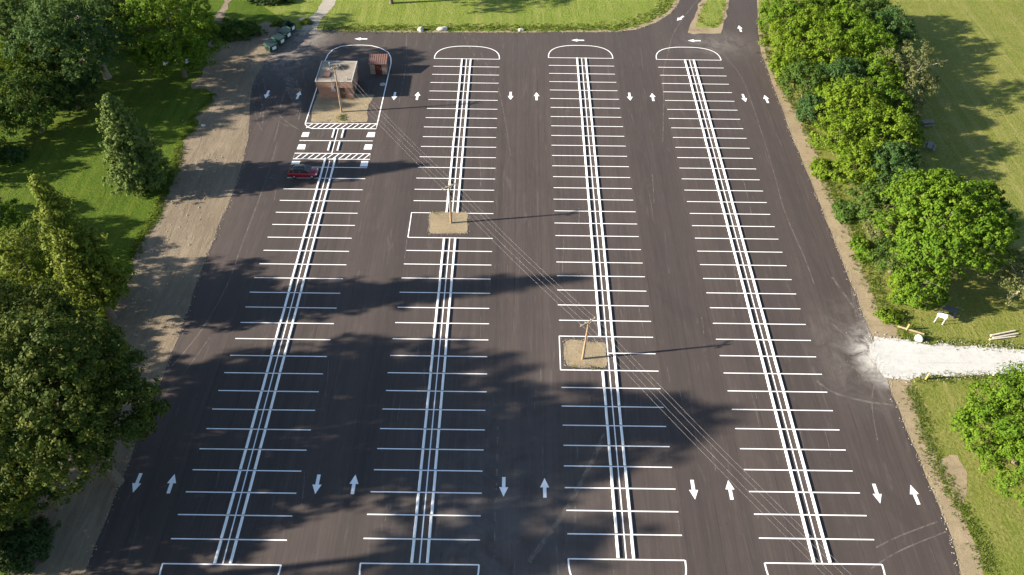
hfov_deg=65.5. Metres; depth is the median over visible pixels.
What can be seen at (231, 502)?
wheel stop
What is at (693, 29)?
island verge
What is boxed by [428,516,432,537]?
wheel stop
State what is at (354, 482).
painted arrow
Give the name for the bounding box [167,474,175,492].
painted arrow
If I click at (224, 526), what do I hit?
wheel stop
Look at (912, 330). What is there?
log
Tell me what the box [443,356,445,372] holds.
wheel stop
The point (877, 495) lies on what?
painted arrow
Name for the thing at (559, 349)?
stall lines
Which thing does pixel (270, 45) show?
dumpster
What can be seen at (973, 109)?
lawn
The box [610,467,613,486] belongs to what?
wheel stop
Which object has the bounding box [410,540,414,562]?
wheel stop
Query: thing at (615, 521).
wheel stop
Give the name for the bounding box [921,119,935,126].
picnic table
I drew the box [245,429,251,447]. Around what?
wheel stop
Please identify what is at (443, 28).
boulder
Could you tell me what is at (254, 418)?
wheel stop
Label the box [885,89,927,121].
tree
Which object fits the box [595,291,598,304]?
wheel stop
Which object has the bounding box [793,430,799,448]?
wheel stop
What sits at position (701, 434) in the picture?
overhead wire
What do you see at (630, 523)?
wheel stop
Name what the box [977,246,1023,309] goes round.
willow tree
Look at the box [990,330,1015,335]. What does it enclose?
log
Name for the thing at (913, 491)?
painted arrow
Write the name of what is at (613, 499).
wheel stop
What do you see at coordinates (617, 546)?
wheel stop
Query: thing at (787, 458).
wheel stop
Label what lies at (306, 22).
shrub
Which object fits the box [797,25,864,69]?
wood tree
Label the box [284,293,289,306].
wheel stop
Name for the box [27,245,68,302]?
maple tree
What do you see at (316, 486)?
painted arrow
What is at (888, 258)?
wood tree
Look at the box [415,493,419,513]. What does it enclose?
wheel stop
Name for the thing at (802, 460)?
wheel stop
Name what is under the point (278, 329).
wheel stop
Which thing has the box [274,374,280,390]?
wheel stop
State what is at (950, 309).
picnic table
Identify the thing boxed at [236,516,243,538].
wheel stop
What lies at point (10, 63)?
maple tree
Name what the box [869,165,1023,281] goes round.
maple tree
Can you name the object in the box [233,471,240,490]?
wheel stop
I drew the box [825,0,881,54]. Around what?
wood tree
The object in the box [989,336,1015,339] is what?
log
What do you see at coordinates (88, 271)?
larch tree
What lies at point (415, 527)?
wheel stop
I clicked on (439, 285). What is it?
wheel stop
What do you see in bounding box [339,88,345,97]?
door
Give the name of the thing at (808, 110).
wood tree
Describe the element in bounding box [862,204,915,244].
wood tree
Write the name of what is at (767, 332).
wheel stop
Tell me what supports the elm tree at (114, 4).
on the ground at (66, 156)
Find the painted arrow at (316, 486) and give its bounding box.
[313,475,320,493]
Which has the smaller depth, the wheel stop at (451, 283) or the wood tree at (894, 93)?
the wheel stop at (451, 283)
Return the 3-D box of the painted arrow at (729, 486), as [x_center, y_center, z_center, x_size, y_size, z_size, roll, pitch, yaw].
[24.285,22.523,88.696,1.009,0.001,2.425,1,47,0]
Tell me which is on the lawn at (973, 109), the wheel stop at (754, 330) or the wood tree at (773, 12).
the wood tree at (773, 12)
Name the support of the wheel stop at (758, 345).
on the parking lot
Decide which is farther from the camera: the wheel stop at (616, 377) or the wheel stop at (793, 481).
the wheel stop at (616, 377)
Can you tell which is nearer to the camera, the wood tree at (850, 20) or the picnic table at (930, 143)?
the picnic table at (930, 143)
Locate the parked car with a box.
[288,164,318,178]
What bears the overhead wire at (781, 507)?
attached to the utility pole at (584, 347)
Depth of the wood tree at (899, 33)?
146.88 m
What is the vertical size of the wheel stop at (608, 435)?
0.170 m
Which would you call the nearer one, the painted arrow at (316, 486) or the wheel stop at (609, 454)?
the painted arrow at (316, 486)
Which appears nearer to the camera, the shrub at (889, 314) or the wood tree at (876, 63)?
the shrub at (889, 314)
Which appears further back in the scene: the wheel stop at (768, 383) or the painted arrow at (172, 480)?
the wheel stop at (768, 383)
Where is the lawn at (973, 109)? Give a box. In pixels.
[758,0,1023,574]
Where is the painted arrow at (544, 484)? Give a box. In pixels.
[541,478,548,497]
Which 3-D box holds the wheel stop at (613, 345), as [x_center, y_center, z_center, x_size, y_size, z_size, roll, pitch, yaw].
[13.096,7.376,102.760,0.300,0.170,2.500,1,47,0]
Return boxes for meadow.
[258,0,674,30]
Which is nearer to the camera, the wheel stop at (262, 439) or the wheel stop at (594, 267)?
the wheel stop at (262, 439)
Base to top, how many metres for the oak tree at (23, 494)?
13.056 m
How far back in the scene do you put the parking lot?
102.83 m
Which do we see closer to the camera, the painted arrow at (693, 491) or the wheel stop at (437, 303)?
the painted arrow at (693, 491)
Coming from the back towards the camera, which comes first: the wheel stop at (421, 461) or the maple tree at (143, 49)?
the maple tree at (143, 49)
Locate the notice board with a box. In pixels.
[934,312,947,323]
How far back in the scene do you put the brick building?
140.10 m
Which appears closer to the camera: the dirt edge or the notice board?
the notice board
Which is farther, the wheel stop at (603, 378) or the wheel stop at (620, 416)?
the wheel stop at (603, 378)
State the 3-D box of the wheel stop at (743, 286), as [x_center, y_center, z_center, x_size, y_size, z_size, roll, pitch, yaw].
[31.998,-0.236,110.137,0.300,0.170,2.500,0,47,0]
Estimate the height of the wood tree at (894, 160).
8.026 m
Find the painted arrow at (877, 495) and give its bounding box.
[872,484,881,501]
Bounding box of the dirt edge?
[294,0,678,32]
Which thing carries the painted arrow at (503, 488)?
on the parking lot
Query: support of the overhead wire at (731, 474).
attached to the utility pole at (584, 347)
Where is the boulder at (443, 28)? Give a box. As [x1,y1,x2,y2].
[437,26,446,30]
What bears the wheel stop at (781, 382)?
on the parking lot
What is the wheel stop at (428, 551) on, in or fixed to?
on the parking lot
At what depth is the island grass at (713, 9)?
162.75 m
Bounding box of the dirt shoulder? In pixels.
[757,0,982,574]
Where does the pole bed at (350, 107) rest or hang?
on the parking lot
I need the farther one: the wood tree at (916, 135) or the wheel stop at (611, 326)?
the wood tree at (916, 135)
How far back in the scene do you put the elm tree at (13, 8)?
140.38 m
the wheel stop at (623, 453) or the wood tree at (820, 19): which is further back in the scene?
the wood tree at (820, 19)
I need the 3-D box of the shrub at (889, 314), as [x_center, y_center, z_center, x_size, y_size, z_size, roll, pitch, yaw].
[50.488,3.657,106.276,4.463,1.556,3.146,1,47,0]
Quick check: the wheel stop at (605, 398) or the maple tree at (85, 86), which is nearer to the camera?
the wheel stop at (605, 398)
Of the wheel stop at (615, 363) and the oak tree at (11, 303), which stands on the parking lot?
the wheel stop at (615, 363)
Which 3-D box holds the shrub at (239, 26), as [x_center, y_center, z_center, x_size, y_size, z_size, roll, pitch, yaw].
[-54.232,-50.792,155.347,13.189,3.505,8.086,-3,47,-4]
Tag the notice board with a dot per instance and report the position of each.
(942, 315)
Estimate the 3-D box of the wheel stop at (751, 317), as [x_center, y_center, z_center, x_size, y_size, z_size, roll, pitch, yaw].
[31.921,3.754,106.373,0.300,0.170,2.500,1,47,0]
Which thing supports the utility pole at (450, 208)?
on the pole bed at (458, 226)
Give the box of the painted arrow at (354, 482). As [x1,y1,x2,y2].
[350,475,357,493]
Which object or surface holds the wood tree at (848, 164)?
on the lawn at (973, 109)
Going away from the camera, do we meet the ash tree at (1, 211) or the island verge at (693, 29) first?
the ash tree at (1, 211)
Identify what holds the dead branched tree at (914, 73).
on the lawn at (973, 109)
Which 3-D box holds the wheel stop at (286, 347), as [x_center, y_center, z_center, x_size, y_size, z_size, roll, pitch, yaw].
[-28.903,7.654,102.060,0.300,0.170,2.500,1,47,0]
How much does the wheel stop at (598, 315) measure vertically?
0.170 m
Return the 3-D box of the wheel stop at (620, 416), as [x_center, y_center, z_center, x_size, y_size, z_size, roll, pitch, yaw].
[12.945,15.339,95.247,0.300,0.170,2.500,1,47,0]
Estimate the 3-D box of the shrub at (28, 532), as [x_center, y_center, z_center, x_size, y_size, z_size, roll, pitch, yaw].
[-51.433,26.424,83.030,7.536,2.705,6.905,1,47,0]
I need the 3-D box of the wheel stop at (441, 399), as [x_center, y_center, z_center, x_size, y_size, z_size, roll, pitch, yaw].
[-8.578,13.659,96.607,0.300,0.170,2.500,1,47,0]
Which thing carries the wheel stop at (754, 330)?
on the parking lot
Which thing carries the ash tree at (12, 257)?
on the ground at (66, 156)
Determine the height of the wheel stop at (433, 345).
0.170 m
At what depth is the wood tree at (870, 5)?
151.81 m
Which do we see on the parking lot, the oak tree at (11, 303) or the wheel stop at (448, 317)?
the wheel stop at (448, 317)
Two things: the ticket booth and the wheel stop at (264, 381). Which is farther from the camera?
the ticket booth
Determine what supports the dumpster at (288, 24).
on the parking lot
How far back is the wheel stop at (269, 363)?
100.08 m
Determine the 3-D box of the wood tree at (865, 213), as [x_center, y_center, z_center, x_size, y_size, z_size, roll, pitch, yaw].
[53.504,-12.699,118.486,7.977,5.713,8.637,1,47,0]
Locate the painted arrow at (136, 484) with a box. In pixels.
[132,473,142,491]
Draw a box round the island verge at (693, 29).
[688,0,728,33]
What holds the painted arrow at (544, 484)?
on the parking lot
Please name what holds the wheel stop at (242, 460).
on the parking lot
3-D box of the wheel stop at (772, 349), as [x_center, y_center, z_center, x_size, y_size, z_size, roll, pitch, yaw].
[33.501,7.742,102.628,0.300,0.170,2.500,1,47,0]
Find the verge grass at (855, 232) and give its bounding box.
[125,0,1023,574]
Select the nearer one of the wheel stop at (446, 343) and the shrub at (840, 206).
the wheel stop at (446, 343)
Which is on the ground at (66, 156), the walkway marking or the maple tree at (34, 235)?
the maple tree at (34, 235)
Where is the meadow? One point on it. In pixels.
(411, 13)
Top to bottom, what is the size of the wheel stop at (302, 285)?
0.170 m
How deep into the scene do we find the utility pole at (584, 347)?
98.20 m
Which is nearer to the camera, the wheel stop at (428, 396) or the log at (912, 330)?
the wheel stop at (428, 396)
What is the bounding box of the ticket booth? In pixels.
[368,54,387,73]
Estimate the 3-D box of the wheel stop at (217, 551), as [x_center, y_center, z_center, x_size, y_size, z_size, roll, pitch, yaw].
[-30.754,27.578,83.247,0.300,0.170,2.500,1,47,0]
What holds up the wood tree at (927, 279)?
on the lawn at (973, 109)
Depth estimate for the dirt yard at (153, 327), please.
113.53 m
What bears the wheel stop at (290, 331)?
on the parking lot
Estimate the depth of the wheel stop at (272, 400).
96.28 m
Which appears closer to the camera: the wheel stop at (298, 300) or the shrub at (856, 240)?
the wheel stop at (298, 300)
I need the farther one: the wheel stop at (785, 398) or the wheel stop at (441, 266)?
the wheel stop at (441, 266)
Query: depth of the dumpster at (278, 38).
152.53 m
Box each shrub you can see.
[0,143,29,165]
[0,514,61,574]
[202,17,268,42]
[246,0,295,5]
[269,19,286,27]
[300,18,313,25]
[810,156,835,181]
[831,198,856,224]
[847,232,873,262]
[872,306,905,324]
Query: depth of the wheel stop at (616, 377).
98.94 m
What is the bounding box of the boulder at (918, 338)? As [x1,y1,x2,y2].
[915,335,922,341]
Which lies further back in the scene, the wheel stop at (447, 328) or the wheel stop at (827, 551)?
the wheel stop at (447, 328)
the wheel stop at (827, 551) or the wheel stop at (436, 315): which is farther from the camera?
the wheel stop at (436, 315)
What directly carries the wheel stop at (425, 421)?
on the parking lot
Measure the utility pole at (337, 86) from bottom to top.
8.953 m
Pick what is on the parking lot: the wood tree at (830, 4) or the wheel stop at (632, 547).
the wheel stop at (632, 547)
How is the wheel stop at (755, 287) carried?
on the parking lot
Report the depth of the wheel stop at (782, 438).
93.14 m
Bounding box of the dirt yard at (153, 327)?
[10,22,280,574]
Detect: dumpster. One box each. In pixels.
[264,39,277,52]
[271,32,284,45]
[278,26,291,39]
[282,20,295,31]
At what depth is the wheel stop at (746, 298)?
108.13 m
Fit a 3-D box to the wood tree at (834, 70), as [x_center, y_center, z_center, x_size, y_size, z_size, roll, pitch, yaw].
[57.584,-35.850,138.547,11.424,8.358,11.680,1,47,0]
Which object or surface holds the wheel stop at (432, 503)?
on the parking lot
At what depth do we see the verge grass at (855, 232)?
117.90 m
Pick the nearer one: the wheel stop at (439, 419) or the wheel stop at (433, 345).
the wheel stop at (439, 419)
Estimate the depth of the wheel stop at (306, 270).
111.41 m
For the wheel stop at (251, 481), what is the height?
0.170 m
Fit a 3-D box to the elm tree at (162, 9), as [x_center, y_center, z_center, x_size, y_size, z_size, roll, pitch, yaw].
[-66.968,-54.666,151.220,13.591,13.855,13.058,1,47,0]
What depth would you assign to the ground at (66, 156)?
131.43 m
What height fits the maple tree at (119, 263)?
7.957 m
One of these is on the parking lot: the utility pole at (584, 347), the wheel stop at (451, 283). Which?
the wheel stop at (451, 283)
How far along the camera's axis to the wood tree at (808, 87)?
138.57 m
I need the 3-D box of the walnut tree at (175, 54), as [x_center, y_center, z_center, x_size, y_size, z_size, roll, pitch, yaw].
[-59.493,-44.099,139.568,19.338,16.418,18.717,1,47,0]
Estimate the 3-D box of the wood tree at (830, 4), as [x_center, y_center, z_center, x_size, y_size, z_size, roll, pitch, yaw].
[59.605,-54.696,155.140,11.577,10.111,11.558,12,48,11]
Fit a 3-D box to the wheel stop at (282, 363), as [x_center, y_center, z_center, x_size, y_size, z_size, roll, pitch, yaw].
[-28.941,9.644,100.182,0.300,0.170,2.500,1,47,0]
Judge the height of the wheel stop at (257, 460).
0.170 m
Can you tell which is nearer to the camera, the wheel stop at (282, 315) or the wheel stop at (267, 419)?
the wheel stop at (267, 419)
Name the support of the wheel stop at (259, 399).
on the parking lot
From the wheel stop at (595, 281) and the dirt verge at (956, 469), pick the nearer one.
the dirt verge at (956, 469)
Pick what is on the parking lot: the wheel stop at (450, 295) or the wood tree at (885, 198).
the wheel stop at (450, 295)
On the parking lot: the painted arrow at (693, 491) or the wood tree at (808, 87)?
the painted arrow at (693, 491)
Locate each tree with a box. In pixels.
[0,0,60,39]
[0,0,136,89]
[0,19,68,75]
[0,37,38,110]
[0,65,74,137]
[0,93,20,145]
[0,194,3,235]
[0,197,32,235]
[0,217,59,295]
[0,274,108,421]
[0,303,170,498]
[0,424,81,531]
[1,218,52,262]
[26,172,137,321]
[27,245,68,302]
[38,60,101,113]
[58,0,131,35]
[68,259,131,308]
[95,92,177,197]
[105,5,170,38]
[112,0,228,79]
[130,0,195,23]
[133,27,169,57]
[756,0,809,32]
[756,17,809,55]
[767,38,816,78]
[777,57,828,98]
[786,4,850,56]
[791,0,848,28]
[795,93,830,123]
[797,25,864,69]
[806,109,869,159]
[812,57,873,100]
[812,74,885,134]
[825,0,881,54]
[828,138,889,189]
[836,16,899,73]
[837,0,893,28]
[840,103,920,163]
[843,179,902,222]
[849,78,917,123]
[851,50,912,98]
[856,2,924,55]
[861,237,927,276]
[862,139,927,185]
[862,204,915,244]
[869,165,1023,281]
[872,36,946,97]
[875,176,938,223]
[876,110,925,149]
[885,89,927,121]
[886,271,921,306]
[889,256,952,310]
[948,360,1023,506]
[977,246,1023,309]
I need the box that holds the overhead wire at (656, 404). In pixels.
[588,332,720,470]
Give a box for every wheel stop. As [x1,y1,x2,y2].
[213,540,221,562]
[220,516,228,537]
[227,493,234,513]
[229,540,237,562]
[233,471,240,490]
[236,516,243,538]
[239,450,246,468]
[242,493,249,513]
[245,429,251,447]
[248,471,255,491]
[250,410,257,427]
[254,450,260,469]
[256,391,262,408]
[259,430,265,448]
[261,373,267,389]
[264,410,270,427]
[266,356,271,371]
[269,392,275,408]
[270,339,276,354]
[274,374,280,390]
[275,323,280,337]
[279,356,284,372]
[280,308,285,321]
[283,339,289,354]
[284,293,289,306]
[288,278,292,291]
[288,323,293,338]
[292,308,297,321]
[296,293,300,306]
[300,278,304,291]
[304,264,308,277]
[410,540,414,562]
[413,516,417,537]
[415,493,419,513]
[417,471,421,490]
[420,450,423,468]
[422,429,425,447]
[424,410,427,427]
[426,391,429,408]
[426,540,430,562]
[428,373,431,389]
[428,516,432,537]
[430,356,432,371]
[430,493,434,513]
[431,339,434,354]
[432,471,436,490]
[433,323,436,337]
[434,450,437,468]
[435,308,437,322]
[436,293,439,306]
[436,429,439,447]
[438,278,440,291]
[438,410,441,427]
[439,264,442,277]
[439,391,442,408]
[441,373,444,389]
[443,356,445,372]
[444,339,447,354]
[446,324,448,338]
[447,308,449,322]
[448,293,451,306]
[450,278,452,291]
[593,262,595,275]
[594,276,596,289]
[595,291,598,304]
[596,305,599,319]
[598,321,600,335]
[602,370,604,386]
[603,388,606,405]
[605,262,607,275]
[605,407,608,424]
[606,276,608,289]
[606,426,609,444]
[607,291,610,304]
[608,446,611,465]
[609,306,611,319]
[610,321,613,335]
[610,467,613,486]
[611,489,615,509]
[612,337,614,352]
[613,353,616,369]
[613,511,617,532]
[615,371,618,386]
[615,535,619,557]
[616,388,619,405]
[618,407,621,424]
[620,426,623,444]
[622,446,625,465]
[624,467,627,487]
[626,489,630,509]
[628,512,632,533]
[630,535,634,558]
[741,279,745,292]
[744,293,749,307]
[748,308,753,322]
[752,279,757,292]
[752,324,757,338]
[756,293,761,307]
[756,340,761,355]
[760,308,765,322]
[760,356,766,372]
[764,324,769,338]
[765,374,770,390]
[769,340,774,355]
[769,392,775,408]
[773,356,779,372]
[774,410,780,427]
[778,374,784,390]
[779,429,785,447]
[783,392,789,408]
[784,450,791,468]
[788,410,794,428]
[790,471,796,490]
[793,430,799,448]
[795,493,802,513]
[799,450,805,469]
[801,515,808,537]
[804,471,811,490]
[807,539,814,562]
[810,493,817,513]
[816,516,824,537]
[823,539,831,562]
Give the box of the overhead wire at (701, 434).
[600,329,822,554]
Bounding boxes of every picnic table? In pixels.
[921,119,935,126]
[923,141,935,150]
[940,305,957,318]
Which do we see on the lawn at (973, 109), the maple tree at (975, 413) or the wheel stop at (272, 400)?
the maple tree at (975, 413)
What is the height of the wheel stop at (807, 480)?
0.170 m
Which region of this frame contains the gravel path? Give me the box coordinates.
[302,0,335,29]
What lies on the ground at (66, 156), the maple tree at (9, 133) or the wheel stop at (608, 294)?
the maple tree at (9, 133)
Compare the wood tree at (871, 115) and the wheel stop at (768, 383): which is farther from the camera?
the wood tree at (871, 115)
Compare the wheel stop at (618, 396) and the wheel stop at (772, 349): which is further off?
the wheel stop at (772, 349)
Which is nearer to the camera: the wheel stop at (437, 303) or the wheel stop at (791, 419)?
the wheel stop at (791, 419)
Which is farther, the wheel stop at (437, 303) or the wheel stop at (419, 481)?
the wheel stop at (437, 303)
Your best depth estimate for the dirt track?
161.82 m
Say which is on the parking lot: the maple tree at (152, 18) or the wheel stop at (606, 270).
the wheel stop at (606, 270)
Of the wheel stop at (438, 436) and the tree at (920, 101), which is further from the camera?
the tree at (920, 101)
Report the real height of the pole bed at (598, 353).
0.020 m
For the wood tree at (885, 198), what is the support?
on the lawn at (973, 109)
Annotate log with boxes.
[898,325,924,334]
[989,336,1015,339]
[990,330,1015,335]
[992,333,1018,337]
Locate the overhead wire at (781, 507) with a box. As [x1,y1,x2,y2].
[604,327,842,566]
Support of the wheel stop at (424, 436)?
on the parking lot
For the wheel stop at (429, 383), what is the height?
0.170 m
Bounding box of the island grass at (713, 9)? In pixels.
[696,0,725,27]
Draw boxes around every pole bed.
[311,94,373,122]
[429,212,467,233]
[564,339,607,367]
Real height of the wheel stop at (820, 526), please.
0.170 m
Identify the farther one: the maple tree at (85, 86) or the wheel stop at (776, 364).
the maple tree at (85, 86)
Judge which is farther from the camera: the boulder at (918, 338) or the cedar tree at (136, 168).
the cedar tree at (136, 168)
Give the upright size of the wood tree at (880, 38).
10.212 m
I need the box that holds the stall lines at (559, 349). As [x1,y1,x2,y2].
[159,45,885,574]
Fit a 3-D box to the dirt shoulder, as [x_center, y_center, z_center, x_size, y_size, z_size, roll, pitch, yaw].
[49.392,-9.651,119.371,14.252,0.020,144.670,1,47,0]
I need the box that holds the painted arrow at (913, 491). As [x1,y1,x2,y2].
[910,485,919,504]
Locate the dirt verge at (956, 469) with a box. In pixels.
[940,455,966,505]
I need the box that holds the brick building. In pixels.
[315,61,357,97]
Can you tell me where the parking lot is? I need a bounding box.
[84,0,959,574]
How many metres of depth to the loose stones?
103.57 m
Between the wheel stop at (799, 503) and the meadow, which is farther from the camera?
the meadow
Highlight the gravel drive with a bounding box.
[869,336,1023,379]
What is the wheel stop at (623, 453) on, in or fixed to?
on the parking lot
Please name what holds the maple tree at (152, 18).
on the ground at (66, 156)
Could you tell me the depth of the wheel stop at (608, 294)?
108.25 m
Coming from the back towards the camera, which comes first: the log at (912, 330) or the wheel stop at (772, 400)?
the log at (912, 330)
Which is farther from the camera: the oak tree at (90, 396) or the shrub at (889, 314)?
the shrub at (889, 314)
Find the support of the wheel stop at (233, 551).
on the parking lot
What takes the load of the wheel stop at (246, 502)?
on the parking lot
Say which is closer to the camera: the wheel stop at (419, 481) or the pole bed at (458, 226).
the wheel stop at (419, 481)
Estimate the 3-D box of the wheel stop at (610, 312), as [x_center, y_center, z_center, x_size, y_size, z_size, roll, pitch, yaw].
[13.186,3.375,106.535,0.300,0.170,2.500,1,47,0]
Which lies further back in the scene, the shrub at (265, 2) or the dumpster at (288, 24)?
the shrub at (265, 2)
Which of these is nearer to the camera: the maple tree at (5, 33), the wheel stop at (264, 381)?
the wheel stop at (264, 381)
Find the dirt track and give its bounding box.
[213,0,230,22]
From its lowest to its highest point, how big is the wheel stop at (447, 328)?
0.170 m
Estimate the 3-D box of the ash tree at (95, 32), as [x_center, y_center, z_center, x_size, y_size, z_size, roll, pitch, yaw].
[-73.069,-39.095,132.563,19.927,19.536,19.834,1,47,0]
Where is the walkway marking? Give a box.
[291,45,391,165]
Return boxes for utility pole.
[328,64,342,111]
[441,182,454,222]
[580,317,594,359]
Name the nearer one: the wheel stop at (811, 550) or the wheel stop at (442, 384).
the wheel stop at (811, 550)
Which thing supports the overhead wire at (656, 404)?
attached to the utility pole at (584, 347)
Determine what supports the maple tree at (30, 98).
on the ground at (66, 156)
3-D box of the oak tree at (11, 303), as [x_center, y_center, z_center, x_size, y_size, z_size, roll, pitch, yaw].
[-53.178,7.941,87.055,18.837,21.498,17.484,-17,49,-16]
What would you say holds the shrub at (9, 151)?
on the ground at (66, 156)
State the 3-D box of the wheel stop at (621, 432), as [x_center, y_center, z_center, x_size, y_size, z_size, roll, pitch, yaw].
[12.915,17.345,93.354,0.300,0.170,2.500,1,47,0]
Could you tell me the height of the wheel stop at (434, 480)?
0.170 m
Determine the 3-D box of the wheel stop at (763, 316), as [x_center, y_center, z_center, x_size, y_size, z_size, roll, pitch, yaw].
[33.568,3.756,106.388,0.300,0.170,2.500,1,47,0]
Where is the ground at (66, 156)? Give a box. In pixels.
[0,0,762,574]
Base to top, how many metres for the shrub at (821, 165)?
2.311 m
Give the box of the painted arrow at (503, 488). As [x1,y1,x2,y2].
[499,477,507,496]
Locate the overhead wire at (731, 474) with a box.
[587,324,832,574]
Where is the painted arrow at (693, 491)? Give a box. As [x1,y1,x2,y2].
[689,480,697,498]
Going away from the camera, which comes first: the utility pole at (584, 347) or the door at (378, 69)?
the utility pole at (584, 347)
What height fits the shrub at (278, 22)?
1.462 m
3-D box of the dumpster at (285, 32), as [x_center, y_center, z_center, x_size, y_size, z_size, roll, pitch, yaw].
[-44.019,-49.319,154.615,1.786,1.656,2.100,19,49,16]
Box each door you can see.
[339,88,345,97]
[375,65,381,73]
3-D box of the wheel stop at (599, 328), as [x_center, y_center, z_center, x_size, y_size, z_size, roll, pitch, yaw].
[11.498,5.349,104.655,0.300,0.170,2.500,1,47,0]
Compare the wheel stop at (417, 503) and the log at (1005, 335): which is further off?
the log at (1005, 335)
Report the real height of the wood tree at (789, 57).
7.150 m
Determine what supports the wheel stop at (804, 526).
on the parking lot
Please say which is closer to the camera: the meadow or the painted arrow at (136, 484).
the painted arrow at (136, 484)
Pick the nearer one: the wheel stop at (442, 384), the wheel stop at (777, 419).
the wheel stop at (777, 419)
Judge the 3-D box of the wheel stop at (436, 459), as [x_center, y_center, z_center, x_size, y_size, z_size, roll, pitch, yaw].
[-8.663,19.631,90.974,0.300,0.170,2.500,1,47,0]
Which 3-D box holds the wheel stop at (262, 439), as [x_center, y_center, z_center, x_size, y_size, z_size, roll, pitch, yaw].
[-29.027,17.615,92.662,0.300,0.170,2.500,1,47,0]
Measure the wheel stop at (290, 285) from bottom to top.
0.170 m
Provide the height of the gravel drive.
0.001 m
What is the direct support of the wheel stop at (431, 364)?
on the parking lot
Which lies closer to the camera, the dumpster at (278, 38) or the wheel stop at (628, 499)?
the wheel stop at (628, 499)
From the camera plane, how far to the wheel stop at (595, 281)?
110.25 m
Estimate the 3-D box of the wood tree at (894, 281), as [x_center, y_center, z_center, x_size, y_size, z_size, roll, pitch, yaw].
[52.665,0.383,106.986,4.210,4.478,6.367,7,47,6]
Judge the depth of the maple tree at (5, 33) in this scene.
137.30 m
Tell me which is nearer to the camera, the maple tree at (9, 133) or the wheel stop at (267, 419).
the wheel stop at (267, 419)
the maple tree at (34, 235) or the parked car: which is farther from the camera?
the parked car
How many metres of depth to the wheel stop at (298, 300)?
107.63 m
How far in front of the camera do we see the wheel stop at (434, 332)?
104.02 m
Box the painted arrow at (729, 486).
[726,481,733,499]
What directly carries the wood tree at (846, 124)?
on the lawn at (973, 109)
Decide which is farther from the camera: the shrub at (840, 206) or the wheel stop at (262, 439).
the shrub at (840, 206)
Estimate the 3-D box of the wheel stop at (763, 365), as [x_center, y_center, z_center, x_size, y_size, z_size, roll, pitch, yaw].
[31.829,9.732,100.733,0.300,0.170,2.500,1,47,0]
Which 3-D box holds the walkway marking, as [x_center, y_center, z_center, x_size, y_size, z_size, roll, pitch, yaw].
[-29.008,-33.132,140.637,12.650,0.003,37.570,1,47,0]
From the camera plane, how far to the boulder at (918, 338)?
103.31 m
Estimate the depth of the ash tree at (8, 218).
112.38 m
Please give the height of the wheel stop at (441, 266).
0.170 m
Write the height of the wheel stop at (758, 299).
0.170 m
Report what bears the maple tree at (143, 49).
on the ground at (66, 156)
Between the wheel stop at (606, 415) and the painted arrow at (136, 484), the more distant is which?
the wheel stop at (606, 415)
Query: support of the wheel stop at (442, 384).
on the parking lot
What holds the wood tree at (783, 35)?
on the lawn at (973, 109)
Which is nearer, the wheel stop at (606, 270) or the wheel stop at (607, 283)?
the wheel stop at (607, 283)
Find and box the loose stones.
[84,5,1023,570]
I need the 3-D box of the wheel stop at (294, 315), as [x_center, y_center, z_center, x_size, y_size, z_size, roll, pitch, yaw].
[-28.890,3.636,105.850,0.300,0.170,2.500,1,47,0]
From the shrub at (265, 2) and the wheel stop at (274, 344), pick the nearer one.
the wheel stop at (274, 344)
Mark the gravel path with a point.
(325, 7)
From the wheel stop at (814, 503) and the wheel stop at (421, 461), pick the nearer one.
the wheel stop at (814, 503)
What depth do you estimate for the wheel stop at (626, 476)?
89.51 m
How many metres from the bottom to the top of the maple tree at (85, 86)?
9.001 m
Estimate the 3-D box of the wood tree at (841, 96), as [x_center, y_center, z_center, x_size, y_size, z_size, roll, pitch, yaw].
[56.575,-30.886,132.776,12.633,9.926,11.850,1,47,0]

